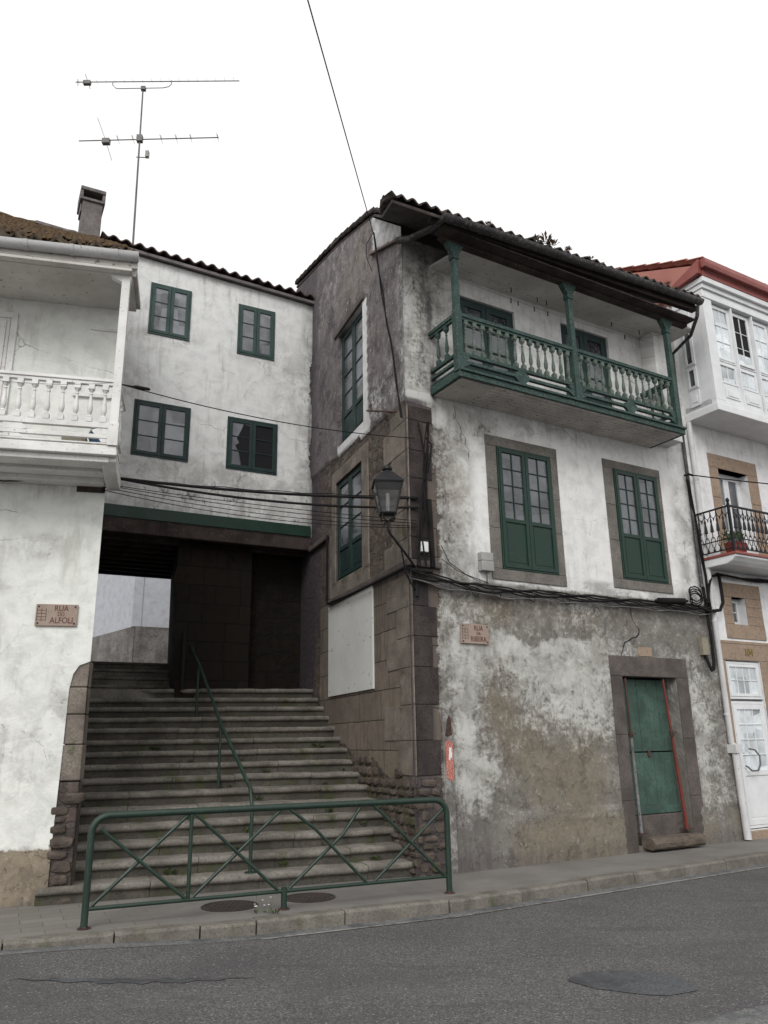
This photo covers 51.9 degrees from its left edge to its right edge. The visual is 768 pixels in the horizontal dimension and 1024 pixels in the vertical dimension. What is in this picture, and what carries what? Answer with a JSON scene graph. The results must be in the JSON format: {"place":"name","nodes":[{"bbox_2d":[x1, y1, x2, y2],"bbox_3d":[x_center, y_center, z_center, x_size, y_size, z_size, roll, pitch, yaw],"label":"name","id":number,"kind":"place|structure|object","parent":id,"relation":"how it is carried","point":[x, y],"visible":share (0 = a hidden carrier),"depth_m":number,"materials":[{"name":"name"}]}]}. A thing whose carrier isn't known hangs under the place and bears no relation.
{"place":"outdoors","nodes":[
{"label":"outdoors","id":0,"kind":"place"},
{"bbox_2d":[61,437,87,441],"bbox_3d":[-3.797,-0.815,9.677,0.280,0.240,0.200,3,-17,-13],"label":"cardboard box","id":1,"kind":"object","parent":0,"point":[74,439],"visible":0.27,"depth_m":9.60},
{"bbox_2d":[88,429,99,441],"bbox_3d":[-3.484,-0.873,9.715,0.335,0.436,0.291,3,-17,-13],"label":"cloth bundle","id":2,"kind":"object","parent":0,"point":[93,440],"visible":0.05,"depth_m":9.59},
{"bbox_2d":[0,867,767,1023],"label":"road","id":3,"kind":"structure","parent":0,"point":[707,937],"depth_m":6.36,"materials":[{"name":"grey asphalt"}]},
{"bbox_2d":[10,976,256,983],"bbox_3d":[-1.935,3.622,6.119,1.911,0.061,0.177,1,-16,-6],"label":"dark asphalt streak","id":4,"kind":"object","parent":3,"relation":"on","point":[140,981],"visible":1,"depth_m":6.12,"materials":[{"name":"black asphalt"}]},
{"bbox_2d":[0,851,767,950],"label":"kerb","id":5,"kind":"structure","parent":3,"relation":"on","point":[286,922],"depth_m":8.15,"materials":[{"name":"stone"}]},
{"bbox_2d":[0,863,767,954],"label":"road gutter","id":6,"kind":"object","parent":3,"relation":"on","point":[112,945],"visible":1,"depth_m":7.87,"materials":[{"name":"concrete"}]},
{"bbox_2d":[261,866,767,939],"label":"road line","id":7,"kind":"object","parent":3,"relation":"on","point":[504,908],"visible":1,"depth_m":8.56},
{"bbox_2d":[569,970,698,994],"bbox_3d":[1.855,3.538,5.938,0.886,0.001,0.654,-1,-16,0],"label":"asphalt patch","id":8,"kind":"object","parent":3,"relation":"on","point":[643,982],"visible":1,"depth_m":5.95,"materials":[{"name":"grey asphalt"}]},
{"bbox_2d":[689,1005,767,1023],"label":"pale asphalt area","id":9,"kind":"object","parent":3,"relation":"on","point":[757,1015],"visible":1,"depth_m":5.15,"materials":[{"name":"grey asphalt"}]},
{"bbox_2d":[0,838,767,943],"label":"pavement","id":10,"kind":"structure","parent":0,"point":[23,921],"depth_m":8.89,"materials":[{"name":"concrete"}]},
{"bbox_2d":[0,211,140,907],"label":"house","id":11,"kind":"structure","parent":10,"relation":"on","point":[67,304],"depth_m":9.53,"materials":[{"name":"white paint"}]},
{"bbox_2d":[0,317,10,400],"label":"balcony door","id":12,"kind":"structure","parent":11,"relation":"in","point":[4,322],"depth_m":10.22,"materials":[{"name":"white wood"}]},
{"bbox_2d":[0,480,19,481],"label":"house cables","id":13,"kind":"object","parent":11,"relation":"attached to","point":[9,481],"visible":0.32,"depth_m":9.66,"materials":[{"name":"grey"}]},
{"bbox_2d":[34,604,78,626],"bbox_3d":[-3.918,1.235,9.448,0.470,0.260,0.032,3,-17,-13],"label":"street sign","id":14,"kind":"object","parent":11,"relation":"attached to","point":[56,615],"visible":1,"depth_m":9.44,"materials":[{"name":"stone"}]},
{"bbox_2d":[5,381,113,384],"bbox_3d":[-4.056,-1.547,9.247,1.701,0.112,0.006,3,-17,-14],"label":"balcony line","id":15,"kind":"object","parent":11,"relation":"attached to","point":[61,384],"visible":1,"depth_m":9.31,"materials":[{"name":"white"}]},
{"bbox_2d":[77,185,105,236],"bbox_3d":[-5.990,-5.706,16.005,0.480,1.600,0.610,7,-18,-26],"label":"chimney","id":16,"kind":"object","parent":11,"relation":"on","point":[91,206],"visible":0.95,"depth_m":15.88,"materials":[{"name":"grey concrete"}]},
{"bbox_2d":[34,661,413,905],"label":"stone staircase","id":17,"kind":"structure","parent":10,"relation":"on","point":[137,710],"depth_m":11.24,"materials":[{"name":"stone"}]},
{"bbox_2d":[14,220,314,697],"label":"passage house","id":18,"kind":"structure","parent":17,"relation":"on","point":[201,332],"depth_m":15.39,"materials":[{"name":"grey paint"}]},
{"bbox_2d":[76,74,238,243],"bbox_3d":[-5.053,-7.376,17.069,3.680,5.174,0.280,-1,-16,0],"label":"tv antenna","id":19,"kind":"object","parent":18,"relation":"attached to","point":[139,139],"visible":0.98,"depth_m":17.30,"materials":[{"name":"metal"}]},
{"bbox_2d":[130,399,190,461],"bbox_3d":[-4.183,-1.526,14.830,1.050,1.100,0.058,7,-18,-26],"label":"window","id":20,"kind":"structure","parent":18,"relation":"in","point":[148,420],"depth_m":14.81,"materials":[{"name":"green paint"}]},
{"bbox_2d":[148,282,191,340],"bbox_3d":[-4.209,-3.938,15.540,0.800,1.110,0.058,7,-18,-26],"label":"window","id":21,"kind":"structure","parent":18,"relation":"in","point":[161,298],"depth_m":15.52,"materials":[{"name":"green wood"}]},
{"bbox_2d":[226,416,277,474],"bbox_3d":[-2.607,-1.305,15.606,1.030,1.080,0.058,7,-18,-26],"label":"window","id":22,"kind":"structure","parent":18,"relation":"in","point":[262,438],"depth_m":15.61,"materials":[{"name":"green paint"}]},
{"bbox_2d":[237,304,274,360],"bbox_3d":[-2.638,-3.708,16.311,0.790,1.130,0.058,7,-18,-26],"label":"window","id":23,"kind":"structure","parent":18,"relation":"in","point":[256,326],"depth_m":16.29,"materials":[{"name":"green wood"}]},
{"bbox_2d":[162,868,176,874],"bbox_3d":[-2.548,4.261,9.374,0.223,0.087,0.184,-1,-16,0],"label":"weed","id":24,"kind":"object","parent":17,"relation":"on","point":[173,871],"visible":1,"depth_m":9.35,"materials":[{"name":"green plant"}]},
{"bbox_2d":[180,630,186,689],"bbox_3d":[-3.585,2.633,14.101,0.060,1.050,0.060,7,-18,-26],"label":"gate post","id":25,"kind":"object","parent":17,"relation":"on","point":[183,657],"visible":1,"depth_m":14.08,"materials":[{"name":"black metal"}]},
{"bbox_2d":[189,644,255,873],"bbox_3d":[-2.731,3.405,12.277,0.138,3.379,5.510,6,-18,-23],"label":"stair handrail","id":26,"kind":"object","parent":17,"relation":"on","point":[223,729],"visible":0.81,"depth_m":11.35,"materials":[{"name":"metal"}]},
{"bbox_2d":[201,900,257,911],"bbox_3d":[-1.641,4.197,8.389,0.600,0.029,0.600,-1,-16,0],"label":"manhole cover","id":27,"kind":"object","parent":10,"relation":"on","point":[230,906],"visible":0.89,"depth_m":8.37,"materials":[{"name":"metal"}]},
{"bbox_2d":[254,896,272,912],"bbox_3d":[-1.233,4.003,8.065,0.192,0.166,0.159,3,-17,-12],"label":"daisy clump","id":28,"kind":"object","parent":10,"relation":"on","point":[256,907],"visible":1,"depth_m":8.05,"materials":[{"name":"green plant"}]},
{"bbox_2d":[77,797,454,930],"bbox_3d":[-1.056,3.634,8.322,4.003,1.054,0.123,6,-18,-22],"label":"street barrier","id":29,"kind":"object","parent":10,"relation":"on","point":[196,812],"visible":0.98,"depth_m":8.17,"materials":[{"name":"green metal"}]},
{"bbox_2d":[287,892,334,902],"bbox_3d":[-0.829,4.295,8.773,0.580,0.029,0.580,-1,-16,0],"label":"manhole cover","id":30,"kind":"object","parent":10,"relation":"on","point":[311,897],"visible":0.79,"depth_m":8.76,"materials":[{"name":"metal"}]},
{"bbox_2d":[295,190,743,876],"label":"corner house","id":31,"kind":"structure","parent":10,"relation":"on","point":[559,456],"depth_m":12.51,"materials":[{"name":"paint"}]},
{"bbox_2d":[104,487,409,525],"bbox_3d":[-1.550,-0.051,10.566,4.230,0.251,0.010,4,-17,-18],"label":"thin cable","id":32,"kind":"object","parent":31,"relation":"attached to","point":[259,513],"visible":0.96,"depth_m":10.50,"materials":[{"name":"black rubber"}]},
{"bbox_2d":[101,489,416,527],"bbox_3d":[-1.550,-0.009,10.553,4.230,0.260,0.010,4,-17,-18],"label":"thin cable","id":33,"kind":"object","parent":31,"relation":"attached to","point":[257,517],"visible":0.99,"depth_m":10.47,"materials":[{"name":"black rubber"}]},
{"bbox_2d":[120,486,415,520],"bbox_3d":[-1.551,-0.119,10.585,4.229,0.191,0.010,4,-17,-18],"label":"thin cable","id":34,"kind":"object","parent":31,"relation":"attached to","point":[261,505],"visible":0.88,"depth_m":10.53,"materials":[{"name":"black rubber"}]},
{"bbox_2d":[120,487,415,523],"bbox_3d":[-1.551,-0.093,10.578,4.229,0.225,0.010,4,-17,-18],"label":"thin cable","id":35,"kind":"object","parent":31,"relation":"attached to","point":[256,508],"visible":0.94,"depth_m":10.50,"materials":[{"name":"black rubber"}]},
{"bbox_2d":[123,385,414,438],"bbox_3d":[-1.370,-1.271,10.551,4.193,0.166,0.013,8,-19,-29],"label":"single wire","id":36,"kind":"object","parent":31,"relation":"attached to","point":[263,418],"visible":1,"depth_m":10.38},
{"bbox_2d":[122,384,149,390],"bbox_3d":[-3.036,-1.530,9.641,0.360,0.046,0.044,8,-19,-29],"label":"insulator","id":37,"kind":"object","parent":36,"relation":"attached to","point":[142,388],"visible":1,"depth_m":9.65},
{"bbox_2d":[120,477,418,508],"bbox_3d":[-1.524,-0.255,10.628,4.255,0.268,0.042,5,-17,-18],"label":"cable bundle","id":38,"kind":"object","parent":31,"relation":"attached to","point":[148,482],"visible":0.88,"depth_m":10.57,"materials":[{"name":"black rubber"}]},
{"bbox_2d":[338,464,361,580],"bbox_3d":[-0.563,0.196,13.652,0.060,1.820,1.340,6,-17,-21],"label":"window","id":39,"kind":"structure","parent":31,"relation":"in","point":[349,537],"depth_m":13.65,"materials":[{"name":"green paint"}]},
{"bbox_2d":[342,311,362,442],"bbox_3d":[-0.522,-2.433,14.285,0.060,2.260,1.320,6,-17,-21],"label":"window","id":40,"kind":"structure","parent":31,"relation":"in","point":[352,341],"depth_m":14.37,"materials":[{"name":"green paint"}]},
{"bbox_2d":[326,535,432,604],"bbox_3d":[-0.192,0.641,12.755,0.446,1.388,3.567,6,-17,-21],"label":"cable","id":41,"kind":"object","parent":31,"relation":"attached to","point":[386,577],"visible":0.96,"depth_m":12.98,"materials":[{"name":"black rubber"}]},
{"bbox_2d":[366,404,396,412],"bbox_3d":[-0.008,-1.582,12.346,0.126,0.554,1.192,6,-17,-21],"label":"iron bar","id":42,"kind":"object","parent":31,"relation":"attached to","point":[378,411],"visible":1,"depth_m":12.38,"materials":[{"name":"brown metal"}]},
{"bbox_2d":[366,232,402,417],"bbox_3d":[0.037,-3.086,12.548,0.156,3.871,1.115,7,-18,-26],"label":"twisted cable","id":43,"kind":"object","parent":31,"relation":"attached to","point":[389,335],"visible":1,"depth_m":12.50,"materials":[{"name":"black rubber"}]},
{"bbox_2d":[307,0,372,231],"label":"overhead wire","id":44,"kind":"object","parent":43,"relation":"attached to","point":[337,104],"visible":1,"depth_m":9.31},
{"bbox_2d":[371,464,418,595],"bbox_3d":[0.119,0.245,10.658,0.495,1.630,1.180,-4,-17,10],"label":"wall lantern","id":45,"kind":"object","parent":31,"relation":"attached to","point":[387,485],"depth_m":10.31,"materials":[{"name":"black metal"}]},
{"bbox_2d":[420,541,428,552],"bbox_3d":[0.562,0.495,11.148,0.120,0.150,0.070,8,-19,-29],"label":"junction box","id":46,"kind":"object","parent":31,"relation":"attached to","point":[425,547],"visible":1,"depth_m":11.12,"materials":[{"name":"white plastic"}]},
{"bbox_2d":[417,421,435,567],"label":"corner cables","id":47,"kind":"object","parent":31,"relation":"attached to","point":[429,517],"visible":1,"depth_m":11.30,"materials":[{"name":"black rubber"}]},
{"bbox_2d":[445,740,453,780],"bbox_3d":[0.879,3.315,10.531,0.128,0.520,0.005,8,-19,-29],"label":"torn poster","id":48,"kind":"object","parent":31,"relation":"attached to","point":[449,762],"visible":1,"depth_m":10.53,"materials":[{"name":"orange paper"}]},
{"bbox_2d":[460,623,488,644],"bbox_3d":[1.296,1.741,11.265,0.490,0.280,0.032,9,-19,-29],"label":"street sign","id":49,"kind":"object","parent":31,"relation":"attached to","point":[474,633],"visible":1,"depth_m":11.25,"materials":[{"name":"stone"}]},
{"bbox_2d":[478,552,493,581],"bbox_3d":[1.508,0.826,11.641,0.220,0.460,0.110,8,-19,-29],"label":"meter box","id":50,"kind":"object","parent":31,"relation":"attached to","point":[485,562],"visible":1,"depth_m":11.62,"materials":[{"name":"grey plastic"}]},
{"bbox_2d":[460,297,515,380],"bbox_3d":[1.689,-2.573,12.928,1.160,1.820,0.060,8,-19,-29],"label":"balcony door","id":51,"kind":"structure","parent":31,"relation":"in","point":[475,309],"depth_m":13.04,"materials":[{"name":"green paint"}]},
{"bbox_2d":[496,446,558,574],"bbox_3d":[2.249,-0.021,12.405,1.110,1.970,0.060,8,-19,-29],"label":"window","id":52,"kind":"structure","parent":31,"relation":"in","point":[525,489],"depth_m":12.38,"materials":[{"name":"green paint"}]},
{"bbox_2d":[537,230,551,243],"bbox_3d":[2.575,-4.389,12.754,0.344,0.151,0.322,-1,-16,0],"label":"roof weed","id":53,"kind":"object","parent":31,"relation":"on","point":[548,239],"visible":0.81,"depth_m":12.69,"materials":[{"name":"plant"}]},
{"bbox_2d":[445,268,655,341],"bbox_3d":[2.985,-3.458,13.452,4.600,0.074,0.254,8,-19,-29],"label":"clothes line","id":54,"kind":"object","parent":31,"relation":"attached to","point":[552,303],"visible":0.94,"depth_m":13.30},
{"bbox_2d":[546,238,559,247],"bbox_3d":[2.748,-4.366,12.827,0.250,0.127,0.224,-1,-16,0],"label":"roof weed","id":55,"kind":"object","parent":31,"relation":"on","point":[553,242],"visible":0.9,"depth_m":12.79,"materials":[{"name":"plant"}]},
{"bbox_2d":[410,545,710,609],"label":"facade cables","id":56,"kind":"object","parent":31,"relation":"attached to","point":[555,594],"visible":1,"depth_m":12.03,"materials":[{"name":"black rubber"}]},
{"bbox_2d":[654,598,687,603],"bbox_3d":[4.898,1.512,13.435,0.803,0.139,0.099,8,-19,-29],"label":"cable sleeve","id":57,"kind":"object","parent":56,"relation":"attached to","point":[671,600],"visible":1,"depth_m":13.38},
{"bbox_2d":[410,577,711,614],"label":"pale facade cables","id":58,"kind":"object","parent":31,"relation":"attached to","point":[535,598],"visible":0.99,"depth_m":12.10,"materials":[{"name":"black rubber"}]},
{"bbox_2d":[560,325,611,406],"bbox_3d":[3.589,-2.337,14.023,1.150,1.920,0.060,8,-19,-29],"label":"balcony door","id":59,"kind":"structure","parent":31,"relation":"in","point":[587,342],"depth_m":14.19,"materials":[{"name":"green paint"}]},
{"bbox_2d":[623,678,647,834],"bbox_3d":[3.882,3.769,12.295,0.183,2.320,0.130,8,-19,-29],"label":"steel prop","id":60,"kind":"object","parent":31,"relation":"attached to","point":[630,734],"visible":0.98,"depth_m":12.25,"materials":[{"name":"grey metal"}]},
{"bbox_2d":[612,468,668,583],"bbox_3d":[4.434,0.248,13.665,1.080,1.950,0.060,8,-19,-29],"label":"window","id":61,"kind":"structure","parent":31,"relation":"in","point":[643,557],"depth_m":13.64,"materials":[{"name":"green paint"}]},
{"bbox_2d":[622,678,669,752],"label":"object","id":62,"kind":"structure","parent":31,"relation":"in","point":[622,678],"depth_m":13.07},
{"bbox_2d":[622,679,680,814],"bbox_3d":[4.240,3.764,12.744,1.230,2.070,0.070,8,-19,-29],"label":"door","id":63,"kind":"structure","parent":31,"relation":"in","point":[656,776],"depth_m":12.79,"materials":[{"name":"green paint"}]},
{"bbox_2d":[662,679,693,829],"bbox_3d":[4.727,3.894,12.775,0.270,2.322,0.130,8,-19,-29],"label":"steel prop","id":64,"kind":"object","parent":31,"relation":"attached to","point":[671,733],"visible":1,"depth_m":12.71,"materials":[{"name":"red metal"}]},
{"bbox_2d":[684,473,711,608],"bbox_3d":[5.657,0.499,14.233,0.215,2.530,0.090,6,-18,-23],"label":"riser cable","id":65,"kind":"object","parent":31,"relation":"attached to","point":[698,534],"visible":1,"depth_m":14.24,"materials":[{"name":"black rubber"}]},
{"bbox_2d":[698,587,715,671],"bbox_3d":[5.595,2.038,13.772,0.268,1.487,0.128,8,-19,-29],"label":"cable box","id":66,"kind":"object","parent":31,"relation":"attached to","point":[704,650],"visible":1,"depth_m":13.66,"materials":[{"name":"black plastic"}]},
{"bbox_2d":[691,474,767,483],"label":"side wire","id":67,"kind":"object","parent":31,"relation":"attached to","point":[729,479],"visible":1,"depth_m":14.72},
{"bbox_2d":[614,256,767,839],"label":"house","id":68,"kind":"structure","parent":10,"relation":"on","point":[723,355],"depth_m":14.97,"materials":[{"name":"white paint"}]},
{"bbox_2d":[681,312,695,368],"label":"window","id":69,"kind":"structure","parent":68,"relation":"in","point":[688,349],"depth_m":15.28,"materials":[{"name":"white wood"}]},
{"bbox_2d":[686,366,698,390],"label":"bay window","id":70,"kind":"structure","parent":68,"relation":"in","point":[692,378],"depth_m":15.12,"materials":[{"name":"white wood"}]},
{"bbox_2d":[688,574,724,612],"bbox_3d":[5.720,1.409,13.959,1.003,0.763,0.118,10,-20,-34],"label":"coiled cable","id":71,"kind":"object","parent":68,"relation":"attached to","point":[708,596],"visible":1,"depth_m":13.89,"materials":[{"name":"black rubber"}]},
{"bbox_2d":[712,305,735,365],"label":"window","id":72,"kind":"structure","parent":68,"relation":"in","point":[720,316],"depth_m":15.38,"materials":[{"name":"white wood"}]},
{"bbox_2d":[720,361,738,388],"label":"bay window","id":73,"kind":"structure","parent":68,"relation":"in","point":[729,376],"depth_m":15.13,"materials":[{"name":"white wood"}]},
{"bbox_2d":[720,529,746,552],"bbox_3d":[6.280,0.541,14.120,0.504,0.473,0.385,8,-19,-29],"label":"flower pot","id":74,"kind":"object","parent":68,"relation":"on","point":[729,544],"visible":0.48,"depth_m":14.03,"materials":[{"name":"red ceramic"}]},
{"bbox_2d":[718,473,749,552],"bbox_3d":[6.728,0.158,15.365,0.900,1.860,0.060,8,-19,-29],"label":"balcony door","id":75,"kind":"structure","parent":68,"relation":"in","point":[730,489],"depth_m":15.54,"materials":[{"name":"white plastic"}]},
{"bbox_2d":[731,599,740,624],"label":"window","id":76,"kind":"structure","parent":68,"relation":"in","point":[734,602],"depth_m":14.67,"materials":[{"name":"white plastic"}]},
{"bbox_2d":[715,572,767,582],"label":"balcony cables","id":77,"kind":"object","parent":68,"relation":"attached to","point":[757,580],"visible":1,"depth_m":14.69,"materials":[{"name":"black rubber"}]},
{"bbox_2d":[732,313,755,372],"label":"window","id":78,"kind":"structure","parent":68,"relation":"in","point":[741,327],"depth_m":15.71,"materials":[{"name":"white wood"}]},
{"bbox_2d":[731,701,767,827],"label":"door","id":79,"kind":"structure","parent":68,"relation":"in","point":[749,717],"depth_m":13.71,"materials":[{"name":"white wood"}]},
{"bbox_2d":[741,369,759,395],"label":"bay window","id":80,"kind":"structure","parent":68,"relation":"in","point":[750,384],"depth_m":15.44,"materials":[{"name":"white wood"}]},
{"bbox_2d":[752,321,767,376],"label":"window","id":81,"kind":"structure","parent":68,"relation":"in","point":[760,331],"depth_m":16.00,"materials":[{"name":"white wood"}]},
{"bbox_2d":[761,375,767,397],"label":"bay window","id":82,"kind":"structure","parent":68,"relation":"in","point":[764,379],"depth_m":15.70,"materials":[{"name":"white wood"}]},
{"bbox_2d":[0,0,767,744],"label":"sky","id":83,"kind":"structure","parent":0,"point":[626,132],"materials":[{"name":"white"}]},
{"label":"upper street","id":84,"kind":"structure","parent":0,"visible":0},
{"bbox_2d":[91,574,170,662],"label":"house","id":85,"kind":"structure","parent":84,"relation":"on","point":[131,619],"depth_m":24.98,"materials":[{"name":"white paint"}]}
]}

